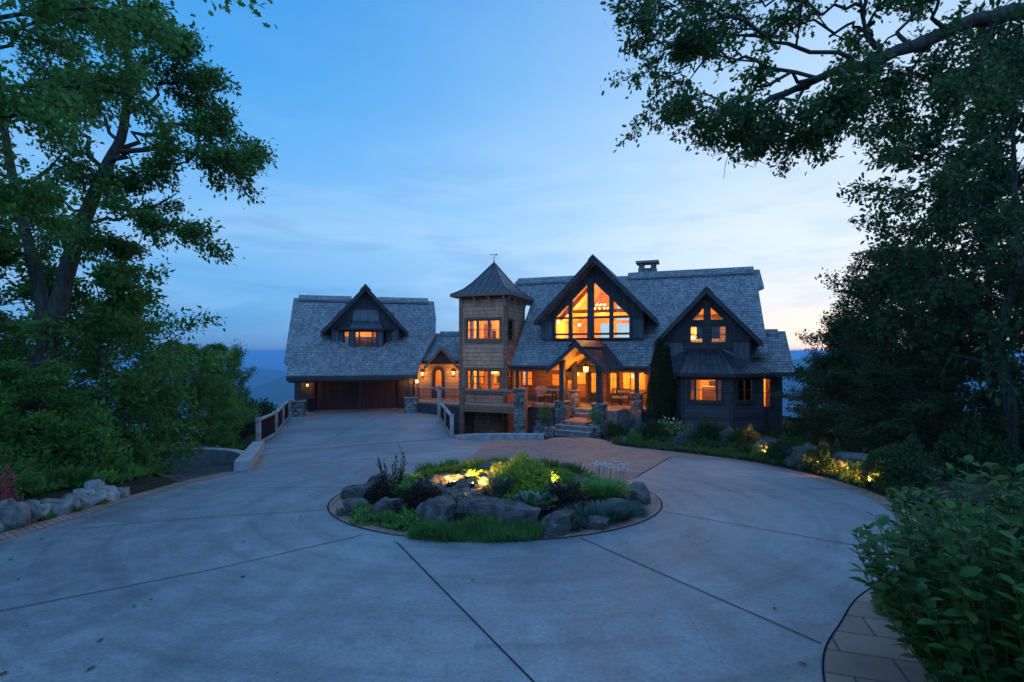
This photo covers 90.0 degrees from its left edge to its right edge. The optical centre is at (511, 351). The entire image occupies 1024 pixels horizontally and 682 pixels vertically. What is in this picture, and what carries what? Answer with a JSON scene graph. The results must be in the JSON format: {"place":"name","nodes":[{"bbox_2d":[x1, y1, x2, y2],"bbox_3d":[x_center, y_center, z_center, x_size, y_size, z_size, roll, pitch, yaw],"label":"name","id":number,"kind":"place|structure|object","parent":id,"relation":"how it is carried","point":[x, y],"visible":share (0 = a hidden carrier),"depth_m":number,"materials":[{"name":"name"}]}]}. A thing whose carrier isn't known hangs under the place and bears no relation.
{"place":"outdoors","nodes":[
{"label":"outdoors","id":0,"kind":"place"},
{"bbox_2d":[148,464,233,481],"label":"side road","id":1,"kind":"structure","parent":0,"point":[185,475],"depth_m":15.13,"materials":[{"name":"concrete"}]},
{"bbox_2d":[0,408,903,681],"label":"driveway","id":2,"kind":"structure","parent":0,"point":[669,593],"depth_m":5.89,"materials":[{"name":"concrete"}]},
{"bbox_2d":[0,472,237,540],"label":"brick edge band","id":3,"kind":"object","parent":2,"relation":"on","point":[40,525],"visible":0.96,"depth_m":9.58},
{"bbox_2d":[255,399,290,440],"bbox_3d":[-11.658,3.498,25.527,0.414,1.564,9.619,0,0,-17],"label":"timber railing","id":4,"kind":"object","parent":2,"relation":"on","point":[268,426],"visible":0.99,"depth_m":23.45,"materials":[{"name":"grey wood"}]},
{"bbox_2d":[251,438,445,469],"bbox_3d":[-6.529,3.664,19.542,3.229,0.557,9.835,0,0,28],"label":"brick edge band","id":5,"kind":"object","parent":2,"relation":"on","point":[258,462],"visible":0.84,"depth_m":19.75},
{"bbox_2d":[439,401,453,437],"bbox_3d":[-3.430,3.587,26.476,0.221,1.385,6.409,0,0,-13],"label":"timber railing","id":6,"kind":"object","parent":2,"relation":"on","point":[446,417],"visible":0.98,"depth_m":25.89,"materials":[{"name":"grey wood"}]},
{"bbox_2d":[373,472,591,526],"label":"island soil","id":7,"kind":"structure","parent":2,"relation":"on","point":[542,514],"depth_m":9.35,"materials":[{"name":"brown soil"}]},
{"bbox_2d":[340,482,371,498],"bbox_3d":[-3.249,3.029,10.766,0.681,0.481,0.420,0,0,-11],"label":"boulder","id":8,"kind":"object","parent":7,"relation":"on","point":[353,491],"visible":0.58,"depth_m":10.61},
{"bbox_2d":[348,504,376,525],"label":"leafy clump","id":9,"kind":"object","parent":7,"relation":"on","point":[357,517],"visible":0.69,"depth_m":8.56,"materials":[{"name":"green plant"}]},
{"bbox_2d":[360,473,401,504],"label":"barberry bush","id":10,"kind":"object","parent":7,"relation":"on","point":[375,496],"visible":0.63,"depth_m":9.75,"materials":[{"name":"purple plant"}]},
{"bbox_2d":[359,497,406,518],"bbox_3d":[-2.212,2.840,8.907,0.574,0.639,0.764,0,0,36],"label":"boulder","id":11,"kind":"object","parent":7,"relation":"on","point":[382,504],"visible":0.46,"depth_m":8.73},
{"bbox_2d":[348,500,418,530],"bbox_3d":[-2.357,2.858,8.960,2.268,0.500,0.762,0,0,43],"label":"creeping thyme","id":12,"kind":"object","parent":7,"relation":"on","point":[383,518],"visible":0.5,"depth_m":8.43,"materials":[{"name":"green plant"}]},
{"bbox_2d":[376,452,405,490],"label":"sage plant","id":13,"kind":"object","parent":7,"relation":"on","point":[399,475],"visible":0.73,"depth_m":10.58,"materials":[{"name":"green plant"}]},
{"bbox_2d":[391,503,422,531],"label":"leafy clump","id":14,"kind":"object","parent":7,"relation":"on","point":[407,512],"visible":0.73,"depth_m":8.24,"materials":[{"name":"green plant"}]},
{"bbox_2d":[393,474,443,512],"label":"barberry bush","id":15,"kind":"object","parent":7,"relation":"on","point":[426,493],"visible":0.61,"depth_m":9.05,"materials":[{"name":"purple plant"}]},
{"bbox_2d":[414,496,456,523],"bbox_3d":[-1.241,2.796,8.589,0.714,0.685,0.633,0,0,35],"label":"boulder","id":16,"kind":"object","parent":7,"relation":"on","point":[438,507],"visible":0.56,"depth_m":8.38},
{"bbox_2d":[412,457,507,477],"bbox_3d":[-1.272,2.872,12.250,2.547,0.944,1.912,0,0,0],"label":"golden sedum","id":17,"kind":"object","parent":7,"relation":"on","point":[456,468],"visible":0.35,"depth_m":11.55,"materials":[{"name":"green plant"}]},
{"bbox_2d":[403,510,547,544],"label":"creeping juniper","id":18,"kind":"object","parent":7,"relation":"on","point":[479,528],"visible":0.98,"depth_m":7.72,"materials":[{"name":"green plant"}]},
{"bbox_2d":[472,470,516,496],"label":"grass clump","id":19,"kind":"object","parent":7,"relation":"on","point":[494,489],"visible":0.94,"depth_m":9.32,"materials":[{"name":"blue plant"}]},
{"bbox_2d":[454,495,540,524],"bbox_3d":[-0.254,2.760,8.512,1.478,0.647,0.765,0,0,-3],"label":"boulder","id":20,"kind":"object","parent":7,"relation":"on","point":[508,510],"visible":0.6,"depth_m":8.30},
{"bbox_2d":[490,451,552,499],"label":"spirea bush","id":21,"kind":"object","parent":7,"relation":"on","point":[527,480],"visible":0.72,"depth_m":9.62,"materials":[{"name":"green plant"}]},
{"bbox_2d":[461,460,594,486],"bbox_3d":[0.505,2.760,11.187,3.336,0.728,2.548,0,0,0],"label":"creeping thyme","id":22,"kind":"object","parent":7,"relation":"on","point":[567,479],"visible":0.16,"depth_m":10.71,"materials":[{"name":"green plant"}]},
{"bbox_2d":[473,454,589,474],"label":"creeping juniper","id":23,"kind":"object","parent":7,"relation":"on","point":[556,464],"visible":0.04,"depth_m":13.14,"materials":[{"name":"green plant"}]},
{"bbox_2d":[508,489,559,511],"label":"hosta","id":24,"kind":"object","parent":7,"relation":"on","point":[535,499],"visible":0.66,"depth_m":8.97,"materials":[{"name":"green plant"}]},
{"bbox_2d":[540,509,576,539],"bbox_3d":[0.641,2.776,8.067,0.844,0.468,0.533,0,0,-50],"label":"boulder","id":25,"kind":"object","parent":7,"relation":"on","point":[558,523],"visible":0.69,"depth_m":7.92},
{"bbox_2d":[539,478,591,511],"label":"barberry bush","id":26,"kind":"object","parent":7,"relation":"on","point":[569,494],"visible":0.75,"depth_m":9.12,"materials":[{"name":"purple plant"}]},
{"bbox_2d":[560,501,606,521],"bbox_3d":[1.211,2.727,8.689,0.920,0.335,0.956,0,0,17],"label":"blue fescue","id":27,"kind":"object","parent":7,"relation":"on","point":[579,510],"visible":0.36,"depth_m":8.71,"materials":[{"name":"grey plant"}]},
{"bbox_2d":[583,515,609,529],"bbox_3d":[1.329,2.834,8.360,0.528,0.314,0.384,0,0,14],"label":"boulder","id":28,"kind":"object","parent":7,"relation":"on","point":[597,523],"visible":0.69,"depth_m":8.21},
{"bbox_2d":[573,498,628,523],"bbox_3d":[1.496,2.718,8.754,1.052,0.369,1.012,0,0,41],"label":"blue fescue","id":29,"kind":"object","parent":7,"relation":"on","point":[601,508],"visible":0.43,"depth_m":8.70,"materials":[{"name":"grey plant"}]},
{"bbox_2d":[578,474,634,501],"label":"daylily","id":30,"kind":"object","parent":7,"relation":"on","point":[602,489],"visible":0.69,"depth_m":9.86,"materials":[{"name":"green plant"}]},
{"bbox_2d":[600,500,639,521],"bbox_3d":[1.808,2.758,8.932,0.908,0.319,0.874,0,0,32],"label":"blue fescue","id":31,"kind":"object","parent":7,"relation":"on","point":[629,515],"visible":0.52,"depth_m":8.82,"materials":[{"name":"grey plant"}]},
{"bbox_2d":[622,482,650,504],"bbox_3d":[2.439,2.950,10.258,0.684,0.583,0.515,0,0,38],"label":"boulder","id":32,"kind":"object","parent":7,"relation":"on","point":[640,492],"visible":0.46,"depth_m":10.06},
{"bbox_2d":[329,477,660,539],"bbox_3d":[-0.330,3.090,11.000,6.800,0.557,6.800,0,0,0],"label":"island brick ring","id":33,"kind":"object","parent":2,"relation":"on","point":[653,507],"visible":0.1,"depth_m":8.80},
{"bbox_2d":[590,460,629,481],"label":"flowering plant","id":34,"kind":"object","parent":33,"relation":"on","point":[603,471],"visible":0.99,"depth_m":12.46,"materials":[{"name":"purple plant"}]},
{"bbox_2d":[643,449,929,563],"bbox_3d":[6.500,3.290,13.373,3.280,1.130,13.781,0,0,0],"label":"brick edge band","id":35,"kind":"object","parent":2,"relation":"on","point":[879,499],"visible":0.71,"depth_m":12.30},
{"bbox_2d":[824,589,937,681],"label":"stamped paving border","id":36,"kind":"object","parent":2,"relation":"on","point":[860,647],"visible":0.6,"depth_m":4.33,"materials":[{"name":"concrete"}]},
{"bbox_2d":[0,0,1023,354],"label":"sky","id":37,"kind":"structure","parent":0,"point":[420,142],"materials":[{"name":"blue"}]},
{"bbox_2d":[4,352,1023,586],"bbox_3d":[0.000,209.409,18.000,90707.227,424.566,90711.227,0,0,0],"label":"ground","id":38,"kind":"structure","parent":0,"point":[270,383],"depth_m":2977.70,"materials":[{"name":"blue"}]},
{"bbox_2d":[0,465,25,502],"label":"azalea bush","id":39,"kind":"object","parent":38,"relation":"on","point":[5,490],"visible":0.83,"depth_m":8.59,"materials":[{"name":"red plant"}]},
{"bbox_2d":[0,443,40,497],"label":"shrub","id":40,"kind":"object","parent":38,"relation":"on","point":[15,464],"visible":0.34,"depth_m":9.54,"materials":[{"name":"green plant"}]},
{"bbox_2d":[0,463,49,493],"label":"fern clump","id":41,"kind":"object","parent":38,"relation":"on","point":[20,474],"visible":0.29,"depth_m":9.26,"materials":[{"name":"green plant"}]},
{"bbox_2d":[0,381,56,471],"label":"shrub","id":42,"kind":"object","parent":38,"relation":"on","point":[19,450],"visible":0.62,"depth_m":10.34,"materials":[{"name":"green plant"}]},
{"bbox_2d":[0,353,115,466],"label":"understory tree","id":43,"kind":"object","parent":38,"relation":"on","point":[20,378],"visible":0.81,"depth_m":10.91,"materials":[{"name":"green plant"}]},
{"bbox_2d":[17,456,110,496],"bbox_3d":[-11.923,2.442,8.234,6.711,2.068,10.307,0,0,0],"label":"shrub","id":44,"kind":"object","parent":38,"relation":"on","point":[39,486],"visible":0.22,"depth_m":9.89,"materials":[{"name":"green plant"}]},
{"bbox_2d":[0,310,127,413],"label":"broadleaf tree","id":45,"kind":"object","parent":38,"relation":"on","point":[16,342],"visible":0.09,"depth_m":18.00,"materials":[{"name":"green plant"}]},
{"bbox_2d":[0,479,130,532],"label":"stone wall","id":46,"kind":"structure","parent":38,"relation":"on","point":[91,493],"depth_m":9.22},
{"bbox_2d":[0,227,132,412],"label":"broadleaf tree","id":47,"kind":"object","parent":38,"relation":"on","point":[7,350],"visible":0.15,"depth_m":14.30,"materials":[{"name":"green plant"}]},
{"bbox_2d":[42,462,102,487],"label":"fern clump","id":48,"kind":"object","parent":38,"relation":"on","point":[68,474],"visible":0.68,"depth_m":10.31,"materials":[{"name":"green plant"}]},
{"bbox_2d":[27,398,136,471],"bbox_3d":[-9.638,1.989,11.436,1.938,1.856,2.060,0,0,-20],"label":"shrub","id":49,"kind":"object","parent":38,"relation":"on","point":[94,450],"visible":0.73,"depth_m":11.29,"materials":[{"name":"green plant"}]},
{"bbox_2d":[24,459,153,488],"bbox_3d":[-9.714,2.760,11.482,2.892,0.961,3.104,0,0,0],"label":"shrub","id":50,"kind":"object","parent":38,"relation":"on","point":[137,470],"visible":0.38,"depth_m":10.90,"materials":[{"name":"green plant"}]},
{"bbox_2d":[31,402,151,465],"bbox_3d":[-10.675,2.232,12.854,2.648,2.130,2.450,0,0,-31],"label":"shrub","id":51,"kind":"object","parent":38,"relation":"on","point":[122,426],"visible":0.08,"depth_m":12.82,"materials":[{"name":"green plant"}]},
{"bbox_2d":[0,239,226,474],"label":"understory tree","id":52,"kind":"object","parent":38,"relation":"on","point":[116,282],"visible":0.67,"depth_m":13.90,"materials":[{"name":"green plant"}]},
{"bbox_2d":[6,279,238,450],"bbox_3d":[-12.924,1.435,16.923,7.201,7.269,6.403,0,0,-7],"label":"understory tree","id":53,"kind":"object","parent":38,"relation":"on","point":[122,351],"visible":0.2,"depth_m":17.07,"materials":[{"name":"green plant"}]},
{"bbox_2d":[101,425,164,476],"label":"shrub","id":54,"kind":"object","parent":38,"relation":"on","point":[146,453],"visible":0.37,"depth_m":13.06,"materials":[{"name":"green plant"}]},
{"bbox_2d":[0,0,277,249],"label":"maple tree","id":55,"kind":"object","parent":38,"relation":"on","point":[38,108],"visible":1,"depth_m":6.95,"materials":[{"name":"green plant"}]},
{"bbox_2d":[0,0,278,453],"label":"oak tree","id":56,"kind":"object","parent":38,"relation":"on","point":[240,160],"visible":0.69,"depth_m":11.81,"materials":[{"name":"green plant"}]},
{"bbox_2d":[93,360,186,446],"bbox_3d":[-16.247,3.632,21.802,5.761,6.953,5.123,0,0,-28],"label":"understory tree","id":57,"kind":"object","parent":38,"relation":"on","point":[144,428],"visible":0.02,"depth_m":21.42,"materials":[{"name":"green plant"}]},
{"bbox_2d":[139,342,255,447],"bbox_3d":[-12.124,2.372,19.434,3.552,5.536,4.013,0,0,38],"label":"broadleaf tree","id":58,"kind":"object","parent":38,"relation":"on","point":[210,395],"visible":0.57,"depth_m":19.56,"materials":[{"name":"green plant"}]},
{"bbox_2d":[153,447,242,471],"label":"retaining wall","id":59,"kind":"structure","parent":38,"relation":"on","point":[213,456],"depth_m":17.91,"materials":[{"name":"stone"}]},
{"bbox_2d":[172,376,263,449],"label":"understory tree","id":60,"kind":"object","parent":38,"relation":"on","point":[232,403],"visible":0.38,"depth_m":22.05,"materials":[{"name":"green plant"}]},
{"bbox_2d":[187,339,259,440],"bbox_3d":[-15.675,2.567,27.709,3.586,6.637,4.033,0,0,-9],"label":"understory tree","id":61,"kind":"object","parent":38,"relation":"on","point":[241,392],"visible":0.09,"depth_m":27.57,"materials":[{"name":"green plant"}]},
{"bbox_2d":[193,342,261,424],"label":"broadleaf tree","id":62,"kind":"object","parent":38,"relation":"on","point":[234,373],"visible":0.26,"depth_m":25.73,"materials":[{"name":"green plant"}]},
{"bbox_2d":[234,441,263,471],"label":"curb wall","id":63,"kind":"structure","parent":38,"relation":"on","point":[246,459],"depth_m":15.58,"materials":[{"name":"concrete"}]},
{"bbox_2d":[226,389,278,434],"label":"shrub","id":64,"kind":"object","parent":38,"relation":"on","point":[267,406],"visible":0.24,"depth_m":29.66,"materials":[{"name":"green plant"}]},
{"bbox_2d":[284,283,435,416],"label":"garage","id":65,"kind":"structure","parent":38,"relation":"on","point":[364,347],"depth_m":34.90,"materials":[{"name":"grey wood"}]},
{"bbox_2d":[312,382,355,409],"bbox_3d":[-12.097,2.894,34.865,2.767,2.211,0.255,0,0,-15],"label":"garage door","id":66,"kind":"structure","parent":65,"relation":"in","point":[328,395],"depth_m":34.92,"materials":[{"name":"brown wood"}]},
{"bbox_2d":[358,381,399,408],"bbox_3d":[-9.223,2.894,35.635,2.822,2.211,0.255,0,0,-15],"label":"garage door","id":67,"kind":"structure","parent":65,"relation":"in","point":[384,394],"depth_m":35.68,"materials":[{"name":"brown wood"}]},
{"bbox_2d":[414,331,471,432],"bbox_3d":[-4.979,1.753,36.416,5.172,6.495,10.704,0,0,0],"label":"breezeway","id":68,"kind":"object","parent":38,"relation":"on","point":[436,380],"visible":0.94,"depth_m":35.55,"materials":[{"name":"brown wood"}]},
{"bbox_2d":[453,433,543,439],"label":"curb wall","id":69,"kind":"structure","parent":38,"relation":"on","point":[530,436],"depth_m":24.38,"materials":[{"name":"concrete"}]},
{"bbox_2d":[600,0,1023,178],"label":"oak tree","id":70,"kind":"object","parent":38,"relation":"on","point":[846,101],"visible":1,"depth_m":7.41,"materials":[{"name":"green plant"}]},
{"bbox_2d":[602,422,1022,501],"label":"garden bed","id":71,"kind":"object","parent":38,"relation":"on","point":[945,486],"visible":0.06,"depth_m":11.92,"materials":[{"name":"brown soil"}]},
{"bbox_2d":[640,418,668,436],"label":"shrub","id":72,"kind":"object","parent":71,"relation":"on","point":[650,427],"visible":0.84,"depth_m":22.23,"materials":[{"name":"green plant"}]},
{"bbox_2d":[645,337,677,427],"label":"arborvitae","id":73,"kind":"object","parent":71,"relation":"on","point":[661,391],"visible":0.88,"depth_m":26.67,"materials":[{"name":"green plant"}]},
{"bbox_2d":[691,415,727,439],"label":"shrub","id":74,"kind":"object","parent":71,"relation":"on","point":[715,428],"visible":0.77,"depth_m":20.75,"materials":[{"name":"green plant"}]},
{"bbox_2d":[728,424,760,442],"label":"shrub","id":75,"kind":"object","parent":71,"relation":"on","point":[742,434],"visible":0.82,"depth_m":19.50,"materials":[{"name":"green plant"}]},
{"bbox_2d":[611,434,920,498],"bbox_3d":[7.097,3.458,17.051,2.447,1.338,13.555,0,0,-16],"label":"border groundcover","id":76,"kind":"object","parent":71,"relation":"on","point":[721,451],"visible":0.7,"depth_m":17.19,"materials":[{"name":"green plant"}]},
{"bbox_2d":[763,434,800,462],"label":"shrub","id":77,"kind":"object","parent":71,"relation":"on","point":[776,444],"visible":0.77,"depth_m":15.58,"materials":[{"name":"green plant"}]},
{"bbox_2d":[611,427,964,480],"bbox_3d":[7.821,3.515,19.204,4.001,1.599,15.510,0,0,-14],"label":"border groundcover","id":78,"kind":"object","parent":71,"relation":"on","point":[721,442],"visible":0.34,"depth_m":19.40,"materials":[{"name":"green plant"}]},
{"bbox_2d":[784,441,815,468],"bbox_3d":[8.328,2.933,14.683,0.943,0.809,0.962,0,0,19],"label":"boulder","id":79,"kind":"object","parent":71,"relation":"on","point":[799,452],"visible":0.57,"depth_m":14.59,"materials":[{"name":"grey stone"}]},
{"bbox_2d":[802,439,841,472],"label":"shrub","id":80,"kind":"object","parent":71,"relation":"on","point":[818,454],"visible":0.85,"depth_m":13.74,"materials":[{"name":"green plant"}]},
{"bbox_2d":[755,440,939,482],"bbox_3d":[8.872,2.990,14.211,1.189,0.796,6.142,0,0,-5],"label":"stone ledge","id":81,"kind":"object","parent":71,"relation":"on","point":[840,458],"visible":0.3,"depth_m":13.34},
{"bbox_2d":[838,455,877,486],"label":"golden shrub","id":82,"kind":"object","parent":71,"relation":"on","point":[849,472],"visible":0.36,"depth_m":12.26,"materials":[{"name":"yellow plant"}]},
{"bbox_2d":[858,433,942,488],"bbox_3d":[8.549,2.403,11.297,1.513,1.217,1.400,0,0,38],"label":"shrub","id":83,"kind":"object","parent":71,"relation":"on","point":[896,456],"visible":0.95,"depth_m":11.17,"materials":[{"name":"green plant"}]},
{"bbox_2d":[927,413,1023,478],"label":"shrub","id":84,"kind":"object","parent":71,"relation":"on","point":[950,451],"visible":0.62,"depth_m":13.06,"materials":[{"name":"green plant"}]},
{"bbox_2d":[763,364,906,450],"bbox_3d":[12.940,2.441,20.518,5.185,3.919,4.610,0,0,35],"label":"understory tree","id":85,"kind":"object","parent":38,"relation":"on","point":[836,383],"visible":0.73,"depth_m":20.10,"materials":[{"name":"green plant"}]},
{"bbox_2d":[778,350,895,434],"bbox_3d":[15.705,2.373,24.882,4.867,5.057,5.473,0,0,31],"label":"understory tree","id":86,"kind":"object","parent":38,"relation":"on","point":[825,364],"visible":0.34,"depth_m":24.74,"materials":[{"name":"green plant"}]},
{"bbox_2d":[783,310,912,423],"bbox_3d":[18.402,1.506,28.197,5.891,7.585,6.625,0,0,-23],"label":"understory tree","id":87,"kind":"object","parent":38,"relation":"on","point":[800,370],"visible":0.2,"depth_m":28.31,"materials":[{"name":"green plant"}]},
{"bbox_2d":[761,423,1023,503],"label":"woodland undergrowth","id":88,"kind":"object","parent":38,"relation":"on","point":[802,437],"visible":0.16,"depth_m":19.70,"materials":[{"name":"green plant"}]},
{"bbox_2d":[858,420,934,456],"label":"shrub","id":89,"kind":"object","parent":38,"relation":"on","point":[893,438],"visible":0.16,"depth_m":17.39,"materials":[{"name":"green plant"}]},
{"bbox_2d":[814,238,987,406],"bbox_3d":[17.510,0.053,23.179,6.587,10.066,7.443,0,0,44],"label":"broadleaf tree","id":90,"kind":"object","parent":38,"relation":"on","point":[845,352],"visible":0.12,"depth_m":23.79,"materials":[{"name":"green plant"}]},
{"bbox_2d":[814,244,1022,440],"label":"broadleaf tree","id":91,"kind":"object","parent":38,"relation":"on","point":[873,302],"visible":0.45,"depth_m":18.79,"materials":[{"name":"green plant"}]},
{"bbox_2d":[822,358,1023,463],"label":"understory tree","id":92,"kind":"object","parent":38,"relation":"on","point":[931,392],"visible":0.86,"depth_m":15.38,"materials":[{"name":"green plant"}]},
{"bbox_2d":[836,0,1023,469],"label":"broadleaf tree","id":93,"kind":"object","parent":38,"relation":"on","point":[1007,222],"visible":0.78,"depth_m":14.30,"materials":[{"name":"green plant"}]},
{"bbox_2d":[846,326,1023,445],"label":"understory tree","id":94,"kind":"object","parent":38,"relation":"on","point":[978,406],"visible":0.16,"depth_m":20.08,"materials":[{"name":"green plant"}]},
{"bbox_2d":[878,141,1023,422],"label":"broadleaf tree","id":95,"kind":"object","parent":38,"relation":"on","point":[978,188],"visible":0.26,"depth_m":17.62,"materials":[{"name":"green plant"}]},
{"bbox_2d":[931,400,1023,454],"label":"shrub","id":96,"kind":"object","parent":38,"relation":"on","point":[997,432],"visible":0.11,"depth_m":16.51,"materials":[{"name":"green plant"}]},
{"bbox_2d":[960,255,1023,409],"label":"broadleaf tree","id":97,"kind":"object","parent":38,"relation":"on","point":[1019,387],"visible":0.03,"depth_m":25.08,"materials":[{"name":"green plant"}]},
{"bbox_2d":[978,256,1023,399],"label":"broadleaf tree","id":98,"kind":"object","parent":38,"relation":"on","point":[1007,276],"visible":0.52,"depth_m":13.57,"materials":[{"name":"green plant"}]},
{"bbox_2d":[464,437,730,479],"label":"brick plaza","id":99,"kind":"structure","parent":0,"point":[586,451],"depth_m":18.64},
{"bbox_2d":[450,254,794,439],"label":"house","id":100,"kind":"structure","parent":0,"point":[731,359],"depth_m":31.27,"materials":[{"name":"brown wood"}]},
{"bbox_2d":[464,317,502,341],"bbox_3d":[-1.855,-1.388,32.989,2.669,1.627,0.180,0,0,20],"label":"window","id":101,"kind":"structure","parent":100,"relation":"in","point":[477,319],"depth_m":32.95,"materials":[{"name":"brown glass"}]},
{"bbox_2d":[464,367,502,393],"bbox_3d":[-1.842,1.883,32.984,2.698,1.682,0.180,0,0,20],"label":"window","id":102,"kind":"structure","parent":100,"relation":"in","point":[477,369],"depth_m":32.95,"materials":[{"name":"brown glass"}]},
{"bbox_2d":[553,276,631,339],"bbox_3d":[4.948,-2.696,31.793,4.902,3.934,0.325,0,0,20],"label":"great window","id":103,"kind":"structure","parent":100,"relation":"in","point":[590,281],"depth_m":31.65,"materials":[{"name":"clear glass"}]},
{"bbox_2d":[607,372,618,402],"bbox_3d":[6.345,2.211,32.047,0.756,2.078,0.162,0,0,20],"label":"door","id":104,"kind":"structure","parent":100,"relation":"in","point":[609,379],"depth_m":32.08,"materials":[{"name":"brown wood"}]},
{"bbox_2d":[687,378,724,403],"bbox_3d":[10.050,2.011,26.528,1.811,1.389,0.180,0,0,20],"label":"window","id":105,"kind":"structure","parent":100,"relation":"in","point":[689,400],"depth_m":26.47,"materials":[{"name":"brown glass"}]},
{"bbox_2d":[737,377,754,403],"bbox_3d":[12.079,2.011,26.475,1.231,1.349,0.180,0,0,-22],"label":"window","id":106,"kind":"structure","parent":100,"relation":"in","point":[745,385],"depth_m":26.51,"materials":[{"name":"black glass"}]},
{"bbox_2d":[916,503,1023,681],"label":"mulch bed","id":107,"kind":"object","parent":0,"point":[932,515],"visible":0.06,"depth_m":9.36,"materials":[{"name":"brown soil"}]},
{"bbox_2d":[847,455,1023,681],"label":"leaf bush","id":108,"kind":"object","parent":107,"relation":"on","point":[970,634],"visible":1,"depth_m":3.51,"materials":[{"name":"plant"}]},
{"bbox_2d":[929,500,1000,548],"bbox_3d":[6.590,2.496,7.181,1.285,0.855,1.251,0,0,-32],"label":"shrub","id":109,"kind":"object","parent":107,"relation":"on","point":[968,515],"visible":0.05,"depth_m":7.16,"materials":[{"name":"green plant"}]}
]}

